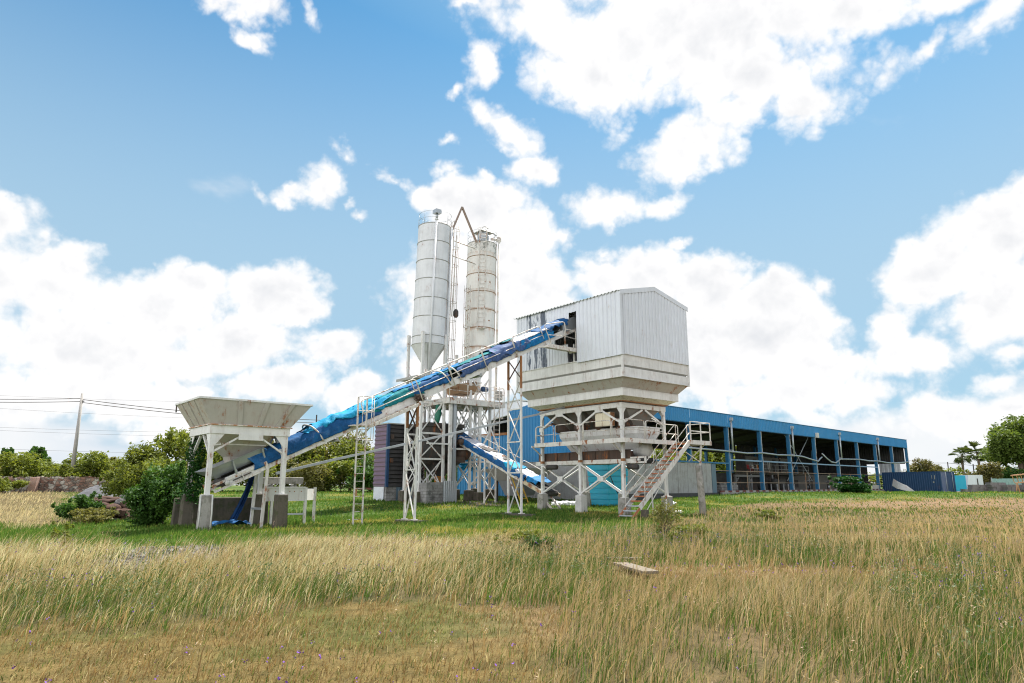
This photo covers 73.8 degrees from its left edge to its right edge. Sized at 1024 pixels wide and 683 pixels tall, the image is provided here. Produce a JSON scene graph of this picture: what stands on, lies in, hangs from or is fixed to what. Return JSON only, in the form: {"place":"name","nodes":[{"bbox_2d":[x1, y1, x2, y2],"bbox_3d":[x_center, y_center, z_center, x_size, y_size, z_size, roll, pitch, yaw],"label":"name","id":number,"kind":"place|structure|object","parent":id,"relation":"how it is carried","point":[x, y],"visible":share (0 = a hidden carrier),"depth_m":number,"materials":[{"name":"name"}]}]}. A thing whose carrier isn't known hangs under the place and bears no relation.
{"place":"outdoors","nodes":[
{"label":"outdoors","id":0,"kind":"place"},
{"bbox_2d":[88,500,525,573],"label":"gravel","id":1,"kind":"structure","parent":0,"point":[196,548],"depth_m":15.88,"materials":[{"name":"gravel"}]},
{"bbox_2d":[0,485,1023,682],"bbox_3d":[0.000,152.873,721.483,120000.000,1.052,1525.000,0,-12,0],"label":"ground","id":2,"kind":"structure","parent":0,"point":[411,650],"depth_m":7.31,"materials":[{"name":"plant"}]},
{"bbox_2d":[0,472,29,492],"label":"shrub","id":3,"kind":"object","parent":2,"relation":"on","point":[6,484],"visible":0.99,"depth_m":58.51,"materials":[{"name":"green plant"}]},
{"bbox_2d":[0,451,47,476],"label":"bush","id":4,"kind":"object","parent":2,"relation":"on","point":[10,459],"visible":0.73,"depth_m":68.48,"materials":[{"name":"green plant"}]},
{"bbox_2d":[6,458,65,476],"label":"bush","id":5,"kind":"object","parent":2,"relation":"on","point":[50,467],"visible":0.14,"depth_m":69.94,"materials":[{"name":"green plant"}]},
{"bbox_2d":[1,476,115,492],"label":"stone wall","id":6,"kind":"structure","parent":2,"relation":"on","point":[67,484],"depth_m":60.73,"materials":[{"name":"stone"}]},
{"bbox_2d":[50,521,74,542],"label":"shrub","id":7,"kind":"object","parent":2,"relation":"on","point":[57,531],"visible":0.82,"depth_m":17.90,"materials":[{"name":"green plant"}]},
{"bbox_2d":[42,463,97,476],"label":"bush","id":8,"kind":"object","parent":2,"relation":"on","point":[68,470],"visible":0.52,"depth_m":63.76,"materials":[{"name":"green plant"}]},
{"bbox_2d":[71,393,83,475],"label":"power pole","id":9,"kind":"object","parent":2,"relation":"on","point":[74,455],"visible":0.75,"depth_m":65.47,"materials":[{"name":"concrete"}]},
{"bbox_2d":[51,491,105,520],"bbox_3d":[-19.424,7.491,30.590,1.996,1.607,1.944,-9,-15,37],"label":"shrub","id":10,"kind":"object","parent":2,"relation":"on","point":[62,510],"visible":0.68,"depth_m":30.47,"materials":[{"name":"green plant"}]},
{"bbox_2d":[58,450,124,477],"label":"bush","id":11,"kind":"object","parent":2,"relation":"on","point":[99,461],"visible":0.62,"depth_m":65.60,"materials":[{"name":"green plant"}]},
{"bbox_2d":[67,506,119,523],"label":"shrub","id":12,"kind":"object","parent":2,"relation":"on","point":[95,515],"visible":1,"depth_m":28.36,"materials":[{"name":"green plant"}]},
{"bbox_2d":[70,485,117,497],"bbox_3d":[-30.800,11.195,50.783,4.600,1.074,3.601,0,-12,0],"label":"gravel mound","id":13,"kind":"object","parent":2,"relation":"on","point":[87,492],"visible":0.45,"depth_m":50.10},
{"bbox_2d":[99,463,136,495],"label":"shrub","id":14,"kind":"object","parent":2,"relation":"on","point":[108,476],"visible":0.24,"depth_m":48.76,"materials":[{"name":"green plant"}]},
{"bbox_2d":[108,458,163,496],"bbox_3d":[-19.938,7.751,36.215,2.625,3.180,2.437,7,-14,-30],"label":"shrub","id":15,"kind":"object","parent":2,"relation":"on","point":[119,484],"visible":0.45,"depth_m":35.86,"materials":[{"name":"green plant"}]},
{"bbox_2d":[110,440,186,473],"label":"bush","id":16,"kind":"object","parent":2,"relation":"on","point":[144,452],"visible":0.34,"depth_m":65.83,"materials":[{"name":"green plant"}]},
{"bbox_2d":[120,460,204,526],"bbox_3d":[-13.957,6.178,27.363,3.036,2.882,2.743,0,-12,0],"label":"shrub","id":17,"kind":"object","parent":2,"relation":"on","point":[148,503],"visible":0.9,"depth_m":26.61,"materials":[{"name":"green plant"}]},
{"bbox_2d":[143,457,195,481],"bbox_3d":[-31.752,12.327,62.832,5.335,3.553,5.551,-5,-13,24],"label":"bush","id":18,"kind":"object","parent":2,"relation":"on","point":[164,461],"visible":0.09,"depth_m":62.97,"materials":[{"name":"green plant"}]},
{"bbox_2d":[145,426,222,490],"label":"bush","id":19,"kind":"object","parent":2,"relation":"on","point":[179,441],"visible":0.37,"depth_m":67.67,"materials":[{"name":"green plant"}]},
{"bbox_2d":[178,494,193,526],"bbox_3d":[-12.268,6.533,25.687,0.439,1.515,0.429,10,-15,-39],"label":"concrete pedestal","id":20,"kind":"object","parent":2,"relation":"on","point":[185,513],"visible":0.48,"depth_m":25.56,"materials":[{"name":"concrete"}]},
{"bbox_2d":[196,495,211,530],"bbox_3d":[-10.790,6.174,23.962,0.439,1.524,0.429,10,-15,-39],"label":"concrete pedestal","id":21,"kind":"object","parent":2,"relation":"on","point":[205,512],"visible":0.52,"depth_m":23.85,"materials":[{"name":"concrete"}]},
{"bbox_2d":[171,497,268,525],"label":"retaining wall","id":22,"kind":"structure","parent":2,"relation":"on","point":[224,508],"depth_m":27.07,"materials":[{"name":"concrete"}]},
{"bbox_2d":[252,494,264,524],"bbox_3d":[-10.200,6.912,27.380,0.469,1.561,0.459,10,-15,-39],"label":"concrete pedestal","id":23,"kind":"object","parent":2,"relation":"on","point":[257,513],"visible":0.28,"depth_m":27.22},
{"bbox_2d":[271,494,287,528],"bbox_3d":[-8.721,6.554,25.655,0.469,1.571,0.459,10,-15,-39],"label":"concrete pedestal","id":24,"kind":"object","parent":2,"relation":"on","point":[280,512],"visible":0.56,"depth_m":25.54,"materials":[{"name":"concrete"}]},
{"bbox_2d":[175,396,312,494],"bbox_3d":[-10.430,4.126,26.271,4.235,3.435,3.165,10,-15,-39],"label":"aggregate hopper","id":25,"kind":"object","parent":24,"relation":"on","point":[228,429],"visible":0.89,"depth_m":25.46,"materials":[{"name":"white metal"}]},
{"bbox_2d":[165,438,206,504],"bbox_3d":[-12.188,4.915,25.972,1.907,2.528,1.521,10,-15,-39],"label":"climbing vine","id":26,"kind":"object","parent":25,"relation":"attached to","point":[194,488],"visible":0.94,"depth_m":25.89,"materials":[{"name":"green plant"}]},
{"bbox_2d":[262,487,316,523],"bbox_3d":[-9.318,6.975,28.750,2.590,1.680,1.030,10,-15,-39],"label":"panel frame","id":27,"kind":"object","parent":2,"relation":"on","point":[304,494],"visible":0.72,"depth_m":28.54,"materials":[{"name":"white metal"}]},
{"bbox_2d":[263,477,302,486],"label":"concrete beam","id":28,"kind":"structure","parent":27,"relation":"on","point":[293,481],"depth_m":28.77,"materials":[{"name":"concrete"}]},
{"bbox_2d":[263,445,329,486],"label":"bush","id":29,"kind":"object","parent":2,"relation":"on","point":[304,456],"visible":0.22,"depth_m":70.50,"materials":[{"name":"green plant"}]},
{"bbox_2d":[276,459,343,490],"bbox_3d":[-18.778,12.595,64.059,5.636,3.426,5.571,-5,-13,23],"label":"bush","id":30,"kind":"object","parent":2,"relation":"on","point":[310,475],"visible":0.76,"depth_m":62.37,"materials":[{"name":"green plant"}]},
{"bbox_2d":[309,435,346,491],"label":"bush","id":31,"kind":"object","parent":2,"relation":"on","point":[326,453],"visible":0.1,"depth_m":72.52,"materials":[{"name":"green plant"}]},
{"bbox_2d":[316,456,365,491],"bbox_3d":[-16.575,12.877,65.713,5.691,3.553,5.921,-2,-12,10],"label":"bush","id":32,"kind":"object","parent":2,"relation":"on","point":[345,467],"visible":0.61,"depth_m":64.56,"materials":[{"name":"green plant"}]},
{"bbox_2d":[326,435,374,489],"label":"bush","id":33,"kind":"object","parent":2,"relation":"on","point":[346,450],"visible":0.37,"depth_m":69.51,"materials":[{"name":"green plant"}]},
{"bbox_2d":[335,454,374,491],"bbox_3d":[-13.616,12.529,64.752,5.066,3.930,5.441,-3,-12,14],"label":"bush","id":34,"kind":"object","parent":2,"relation":"on","point":[369,476],"visible":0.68,"depth_m":63.45,"materials":[{"name":"green plant"}]},
{"bbox_2d":[343,430,373,490],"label":"tree","id":35,"kind":"object","parent":2,"relation":"on","point":[351,436],"visible":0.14,"depth_m":73.50,"materials":[{"name":"green plant"}]},
{"bbox_2d":[195,316,576,527],"bbox_3d":[-3.586,2.705,31.329,19.513,11.038,2.488,10,-15,-39],"label":"belt conveyor","id":36,"kind":"object","parent":2,"relation":"on","point":[227,474],"visible":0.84,"depth_m":28.34,"materials":[{"name":"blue metal"}]},
{"bbox_2d":[227,476,253,522],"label":"tarpaulin","id":37,"kind":"object","parent":36,"relation":"hanging from","point":[239,507],"visible":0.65,"depth_m":27.26,"materials":[{"name":"plastic"}]},
{"bbox_2d":[247,411,381,469],"bbox_3d":[-8.145,3.773,27.985,5.679,3.065,1.198,10,-15,-39],"label":"tarpaulin","id":38,"kind":"object","parent":36,"relation":"attached to","point":[299,441],"visible":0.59,"depth_m":27.24,"materials":[{"name":"plastic"}]},
{"bbox_2d":[296,400,376,432],"bbox_3d":[-7.369,3.163,28.762,3.275,1.604,1.193,10,-15,-39],"label":"tarpaulin","id":39,"kind":"object","parent":36,"relation":"on","point":[331,418],"visible":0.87,"depth_m":28.30,"materials":[{"name":"plastic"}]},
{"bbox_2d":[372,381,424,411],"bbox_3d":[-5.487,2.590,30.524,3.270,1.883,1.208,10,-15,-39],"label":"tarpaulin","id":40,"kind":"object","parent":36,"relation":"on","point":[400,393],"visible":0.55,"depth_m":30.25,"materials":[{"name":"plastic"}]},
{"bbox_2d":[348,393,394,415],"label":"tarpaulin","id":41,"kind":"object","parent":40,"relation":"on","point":[380,401],"visible":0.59,"depth_m":29.53,"materials":[{"name":"plastic"}]},
{"bbox_2d":[385,362,459,394],"bbox_3d":[-3.955,1.899,32.122,4.169,2.492,1.069,10,-15,-39],"label":"tarpaulin","id":42,"kind":"object","parent":36,"relation":"on","point":[425,377],"visible":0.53,"depth_m":31.65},
{"bbox_2d":[408,372,450,393],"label":"tarpaulin","id":43,"kind":"object","parent":36,"relation":"hanging from","point":[445,380],"visible":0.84,"depth_m":31.49,"materials":[{"name":"plastic"}]},
{"bbox_2d":[452,353,511,378],"bbox_3d":[-1.688,1.035,33.851,3.772,2.041,0.827,10,-15,-39],"label":"tarpaulin","id":44,"kind":"object","parent":36,"relation":"hanging from","point":[473,368],"visible":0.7,"depth_m":33.32,"materials":[{"name":"plastic"}]},
{"bbox_2d":[479,335,530,361],"bbox_3d":[-0.447,0.320,35.326,2.974,1.860,1.327,10,-15,-39],"label":"tarpaulin","id":45,"kind":"object","parent":36,"relation":"attached to","point":[502,349],"visible":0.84,"depth_m":34.84,"materials":[{"name":"plastic"}]},
{"bbox_2d":[521,330,554,350],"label":"tarpaulin","id":46,"kind":"object","parent":36,"relation":"hanging from","point":[537,340],"visible":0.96,"depth_m":36.18,"materials":[{"name":"plastic"}]},
{"bbox_2d":[527,318,567,334],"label":"tarpaulin","id":47,"kind":"object","parent":36,"relation":"on","point":[550,327],"visible":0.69,"depth_m":37.16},
{"bbox_2d":[373,423,423,500],"bbox_3d":[-7.932,8.582,47.876,3.100,5.454,1.950,10,-15,-39],"label":"control cabin","id":48,"kind":"object","parent":2,"relation":"on","point":[388,475],"visible":0.57,"depth_m":46.87,"materials":[{"name":"purple metal"}]},
{"bbox_2d":[395,519,426,523],"bbox_3d":[-4.412,8.019,30.036,0.696,0.320,1.931,10,-15,-39],"label":"concrete pad","id":49,"kind":"object","parent":2,"relation":"on","point":[407,520],"visible":0.22,"depth_m":29.77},
{"bbox_2d":[402,401,418,519],"bbox_3d":[-4.541,5.341,30.755,0.240,5.218,1.080,10,-15,-39],"label":"lattice support","id":50,"kind":"object","parent":49,"relation":"on","point":[406,469],"visible":0.92,"depth_m":30.69,"materials":[{"name":"white metal"}]},
{"bbox_2d":[412,492,419,503],"bbox_3d":[-6.074,10.295,44.394,0.638,1.030,0.638,10,-15,-39],"label":"concrete footing","id":51,"kind":"object","parent":2,"relation":"on","point":[418,497],"visible":0.28,"depth_m":44.10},
{"bbox_2d":[396,208,460,491],"bbox_3d":[-5.642,0.498,48.096,3.764,19.689,3.111,10,-15,-39],"label":"cement silo","id":52,"kind":"object","parent":51,"relation":"on","point":[432,297],"visible":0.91,"depth_m":47.67,"materials":[{"name":"paint"}]},
{"bbox_2d":[412,481,456,503],"bbox_3d":[-5.057,10.042,45.053,2.442,1.614,1.718,10,-15,-39],"label":"block enclosure","id":53,"kind":"object","parent":2,"relation":"on","point":[444,491],"visible":0.65,"depth_m":44.34,"materials":[{"name":"grey concrete"}]},
{"bbox_2d":[463,490,474,500],"bbox_3d":[-2.951,10.770,47.025,0.638,1.030,0.638,10,-15,-39],"label":"concrete footing","id":54,"kind":"object","parent":2,"relation":"on","point":[467,495],"visible":0.58,"depth_m":46.82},
{"bbox_2d":[455,226,500,489],"bbox_3d":[-2.561,0.864,50.401,3.328,19.768,2.770,10,-15,-39],"label":"cement silo","id":55,"kind":"object","parent":54,"relation":"on","point":[480,312],"visible":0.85,"depth_m":50.53,"materials":[{"name":"paint"}]},
{"bbox_2d":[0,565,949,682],"bbox_3d":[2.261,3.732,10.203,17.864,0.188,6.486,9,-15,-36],"label":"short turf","id":56,"kind":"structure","parent":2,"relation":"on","point":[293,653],"depth_m":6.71,"materials":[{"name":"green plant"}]},
{"bbox_2d":[457,432,506,495],"bbox_3d":[-2.397,10.073,55.343,0.180,5.060,6.250,11,-16,-43],"label":"blue annex","id":57,"kind":"object","parent":2,"relation":"on","point":[462,485],"visible":0.16,"depth_m":54.84,"materials":[{"name":"metal"}]},
{"bbox_2d":[491,399,527,462],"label":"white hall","id":58,"kind":"structure","parent":2,"relation":"on","point":[503,411],"depth_m":59.96,"materials":[{"name":"metal"}]},
{"bbox_2d":[460,434,560,509],"bbox_3d":[-1.051,8.031,44.562,1.410,5.420,12.038,10,-15,-39],"label":"mixer conveyor","id":59,"kind":"object","parent":2,"relation":"on","point":[537,489],"visible":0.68,"depth_m":43.05,"materials":[{"name":"metal"}]},
{"bbox_2d":[459,436,545,483],"bbox_3d":[-0.763,7.684,44.446,1.219,3.448,7.981,10,-15,-39],"label":"tarpaulin","id":60,"kind":"object","parent":59,"relation":"on","point":[526,471],"visible":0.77,"depth_m":44.75,"materials":[{"name":"plastic"}]},
{"bbox_2d":[460,438,525,480],"bbox_3d":[-1.407,7.559,44.323,0.165,2.981,6.976,10,-15,-39],"label":"tarpaulin","id":61,"kind":"object","parent":60,"relation":"attached to","point":[481,452],"visible":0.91,"depth_m":44.43,"materials":[{"name":"plastic"}]},
{"bbox_2d":[0,490,1023,548],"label":"lawn grass","id":62,"kind":"structure","parent":2,"relation":"on","point":[164,530],"depth_m":28.86,"materials":[{"name":"plant"}]},
{"bbox_2d":[1,519,1022,679],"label":"green weeds","id":63,"kind":"object","parent":2,"relation":"on","point":[798,546],"visible":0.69,"depth_m":10.99,"materials":[{"name":"green plant"}]},
{"bbox_2d":[4,509,1023,682],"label":"seed plumes","id":64,"kind":"object","parent":2,"relation":"attached to","point":[599,580],"visible":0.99,"depth_m":7.85,"materials":[{"name":"plant"}]},
{"bbox_2d":[8,527,1023,682],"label":"purple flowers","id":65,"kind":"object","parent":2,"relation":"on","point":[13,667],"visible":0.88,"depth_m":9.85,"materials":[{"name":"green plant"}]},
{"bbox_2d":[493,530,543,547],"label":"shrub","id":66,"kind":"object","parent":2,"relation":"on","point":[525,534],"visible":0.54,"depth_m":17.66,"materials":[{"name":"green plant"}]},
{"bbox_2d":[501,513,535,516],"bbox_3d":[0.267,8.710,33.889,0.696,0.320,2.111,10,-15,-39],"label":"concrete pad","id":67,"kind":"object","parent":2,"relation":"on","point":[515,514],"visible":0.34,"depth_m":33.32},
{"bbox_2d":[505,356,524,513],"bbox_3d":[0.138,4.701,34.889,0.240,7.937,1.260,10,-15,-39],"label":"lattice support","id":68,"kind":"object","parent":67,"relation":"on","point":[520,437],"visible":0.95,"depth_m":34.82,"materials":[{"name":"white metal"}]},
{"bbox_2d":[486,468,551,500],"bbox_3d":[0.416,9.904,46.652,3.000,2.386,4.000,10,-15,-39],"label":"gravel loader","id":69,"kind":"object","parent":2,"relation":"on","point":[501,478],"visible":0.26,"depth_m":46.29,"materials":[{"name":"grey metal"}]},
{"bbox_2d":[518,534,555,554],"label":"shrub","id":70,"kind":"object","parent":2,"relation":"on","point":[538,541],"visible":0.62,"depth_m":15.87,"materials":[{"name":"green plant"}]},
{"bbox_2d":[537,494,548,509],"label":"concrete plinth","id":71,"kind":"structure","parent":2,"relation":"on","point":[542,500],"depth_m":39.52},
{"bbox_2d":[575,495,587,512],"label":"concrete plinth","id":72,"kind":"structure","parent":2,"relation":"on","point":[581,503],"depth_m":37.20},
{"bbox_2d":[587,464,627,505],"bbox_3d":[6.189,8.947,43.400,2.000,2.869,2.230,10,-15,-39],"label":"water tank","id":73,"kind":"object","parent":2,"relation":"on","point":[602,493],"visible":0.51,"depth_m":42.71,"materials":[{"name":"teal plastic"}]},
{"bbox_2d":[618,498,631,514],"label":"concrete plinth","id":74,"kind":"structure","parent":2,"relation":"on","point":[621,504],"depth_m":34.88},
{"bbox_2d":[514,287,711,497],"bbox_3d":[5.513,3.173,39.340,6.570,11.285,9.082,10,-15,-39],"label":"storage bin","id":75,"kind":"object","parent":74,"relation":"on","point":[627,363],"visible":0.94,"depth_m":37.09,"materials":[{"name":"metal"}]},
{"bbox_2d":[275,406,564,474],"bbox_3d":[-2.986,4.507,33.731,17.369,4.238,0.075,10,-15,-39],"label":"conduit pipe","id":76,"kind":"object","parent":75,"relation":"attached to","point":[362,453],"visible":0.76,"depth_m":32.02,"materials":[{"name":"metal"}]},
{"bbox_2d":[536,449,654,469],"bbox_3d":[4.533,6.689,38.085,1.960,1.060,8.350,10,-15,-39],"label":"discharge conveyor","id":77,"kind":"object","parent":75,"relation":"attached to","point":[553,461],"visible":0.93,"depth_m":37.47,"materials":[{"name":"white metal"}]},
{"bbox_2d":[595,412,614,426],"bbox_3d":[5.048,4.247,37.136,0.372,0.730,1.106,10,-15,-39],"label":"electric cabinet","id":78,"kind":"object","parent":75,"relation":"attached to","point":[599,417],"visible":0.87,"depth_m":36.97,"materials":[{"name":"metal"}]},
{"bbox_2d":[558,426,660,456],"bbox_3d":[5.426,5.872,38.656,1.950,1.684,6.100,10,-15,-39],"label":"weighing trough","id":79,"kind":"object","parent":75,"relation":"attached to","point":[642,449],"visible":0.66,"depth_m":37.25,"materials":[{"name":"white metal"}]},
{"bbox_2d":[613,562,658,573],"bbox_3d":[2.288,4.221,12.735,0.300,0.050,1.441,3,-12,-13],"label":"wooden board","id":80,"kind":"object","parent":2,"relation":"on","point":[631,566],"visible":0.7,"depth_m":12.55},
{"bbox_2d":[618,424,689,516],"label":"steel staircase","id":81,"kind":"structure","parent":2,"relation":"on","point":[643,486],"depth_m":34.59,"materials":[{"name":"metal"}]},
{"bbox_2d":[648,498,685,537],"bbox_3d":[4.703,5.494,20.724,1.068,1.479,1.232,0,-12,0],"label":"sapling","id":82,"kind":"object","parent":2,"relation":"on","point":[660,512],"visible":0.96,"depth_m":20.64,"materials":[{"name":"green plant"}]},
{"bbox_2d":[650,448,714,463],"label":"bush","id":83,"kind":"object","parent":2,"relation":"on","point":[711,457],"visible":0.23,"depth_m":101.06,"materials":[{"name":"green plant"}]},
{"bbox_2d":[656,523,711,540],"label":"shrub","id":84,"kind":"object","parent":2,"relation":"on","point":[688,526],"visible":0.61,"depth_m":19.93,"materials":[{"name":"green plant"}]},
{"bbox_2d":[486,405,909,499],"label":"blue shed","id":85,"kind":"structure","parent":2,"relation":"on","point":[751,434],"depth_m":69.28,"materials":[{"name":"metal"}]},
{"bbox_2d":[626,459,728,493],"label":"plank wall","id":86,"kind":"structure","parent":85,"relation":"on","point":[682,478],"depth_m":51.76,"materials":[{"name":"grey metal"}]},
{"bbox_2d":[688,417,909,463],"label":"drain pipe","id":87,"kind":"object","parent":85,"relation":"attached to","point":[791,428],"visible":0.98,"depth_m":65.88,"materials":[{"name":"metal"}]},
{"bbox_2d":[695,465,706,514],"bbox_3d":[10.044,8.033,36.218,0.480,2.876,0.410,10,-15,-39],"label":"concrete post","id":88,"kind":"object","parent":2,"relation":"on","point":[700,489],"visible":0.79,"depth_m":36.13,"materials":[{"name":"concrete"}]},
{"bbox_2d":[708,450,736,472],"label":"bush","id":89,"kind":"object","parent":2,"relation":"on","point":[718,458],"visible":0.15,"depth_m":103.82,"materials":[{"name":"green plant"}]},
{"bbox_2d":[755,507,781,519],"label":"shrub","id":90,"kind":"object","parent":2,"relation":"on","point":[769,513],"visible":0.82,"depth_m":31.89,"materials":[{"name":"green plant"}]},
{"bbox_2d":[757,472,785,489],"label":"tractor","id":91,"kind":"object","parent":2,"relation":"on","point":[770,480],"visible":0.61,"depth_m":68.80,"materials":[{"name":"black metal"}]},
{"bbox_2d":[720,489,882,491],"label":"painted kerb","id":92,"kind":"structure","parent":2,"relation":"on","point":[783,490],"depth_m":61.56,"materials":[{"name":"red paint"}]},
{"bbox_2d":[827,474,865,492],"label":"shrub","id":93,"kind":"object","parent":2,"relation":"on","point":[844,487],"visible":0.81,"depth_m":60.26,"materials":[{"name":"green plant"}]},
{"bbox_2d":[848,481,872,493],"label":"shrub","id":94,"kind":"object","parent":2,"relation":"on","point":[862,486],"visible":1,"depth_m":59.45,"materials":[{"name":"green plant"}]},
{"bbox_2d":[882,471,956,491],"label":"shipping container","id":95,"kind":"object","parent":2,"relation":"on","point":[938,481],"visible":0.71,"depth_m":76.87,"materials":[{"name":"metal"}]},
{"bbox_2d":[901,457,943,471],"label":"tree","id":96,"kind":"object","parent":2,"relation":"on","point":[925,465],"visible":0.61,"depth_m":102.14,"materials":[{"name":"green plant"}]},
{"bbox_2d":[948,446,973,473],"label":"palm tree","id":97,"kind":"object","parent":2,"relation":"on","point":[960,458],"visible":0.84,"depth_m":130.03,"materials":[{"name":"green plant"}]},
{"bbox_2d":[954,475,983,491],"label":"site container","id":98,"kind":"object","parent":2,"relation":"on","point":[963,481],"visible":0.43,"depth_m":89.97,"materials":[{"name":"teal metal"}]},
{"bbox_2d":[963,441,987,483],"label":"palm tree","id":99,"kind":"object","parent":2,"relation":"on","point":[973,444],"visible":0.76,"depth_m":124.47,"materials":[{"name":"green plant"}]},
{"bbox_2d":[962,462,1005,484],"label":"tree","id":100,"kind":"object","parent":2,"relation":"on","point":[988,471],"visible":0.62,"depth_m":96.78,"materials":[{"name":"green plant"}]},
{"bbox_2d":[985,482,1005,491],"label":"stone stack","id":101,"kind":"object","parent":2,"relation":"on","point":[995,486],"visible":0.73,"depth_m":74.18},
{"bbox_2d":[977,414,1023,477],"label":"tree","id":102,"kind":"object","parent":2,"relation":"on","point":[1005,445],"visible":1,"depth_m":102.57,"materials":[{"name":"green plant"}]},
{"bbox_2d":[1001,467,1023,478],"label":"bush","id":103,"kind":"object","parent":2,"relation":"on","point":[1006,474],"visible":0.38,"depth_m":99.36,"materials":[{"name":"green plant"}]},
{"bbox_3d":[-4.190,10.558,45.367,0.758,0.900,0.719,10,-15,-39],"label":"concrete footing","id":104,"kind":"object","parent":2,"relation":"on","visible":0},
{"bbox_2d":[419,382,504,491],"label":"mixing tower","id":105,"kind":"structure","parent":104,"relation":"on","point":[454,391],"depth_m":47.67,"materials":[{"name":"white metal"}]},
{"bbox_2d":[409,404,470,475],"bbox_3d":[-4.909,6.856,47.296,3.446,4.845,2.950,10,-15,-39],"label":"concrete mixer","id":106,"kind":"object","parent":105,"relation":"hanging from","point":[462,456],"visible":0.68,"depth_m":46.59,"materials":[{"name":"metal"}]},
{"bbox_2d":[0,0,1023,484],"label":"sky","id":107,"kind":"structure","parent":0,"point":[211,198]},
{"bbox_2d":[716,451,837,489],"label":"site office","id":108,"kind":"structure","parent":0,"point":[799,480],"depth_m":79.50,"materials":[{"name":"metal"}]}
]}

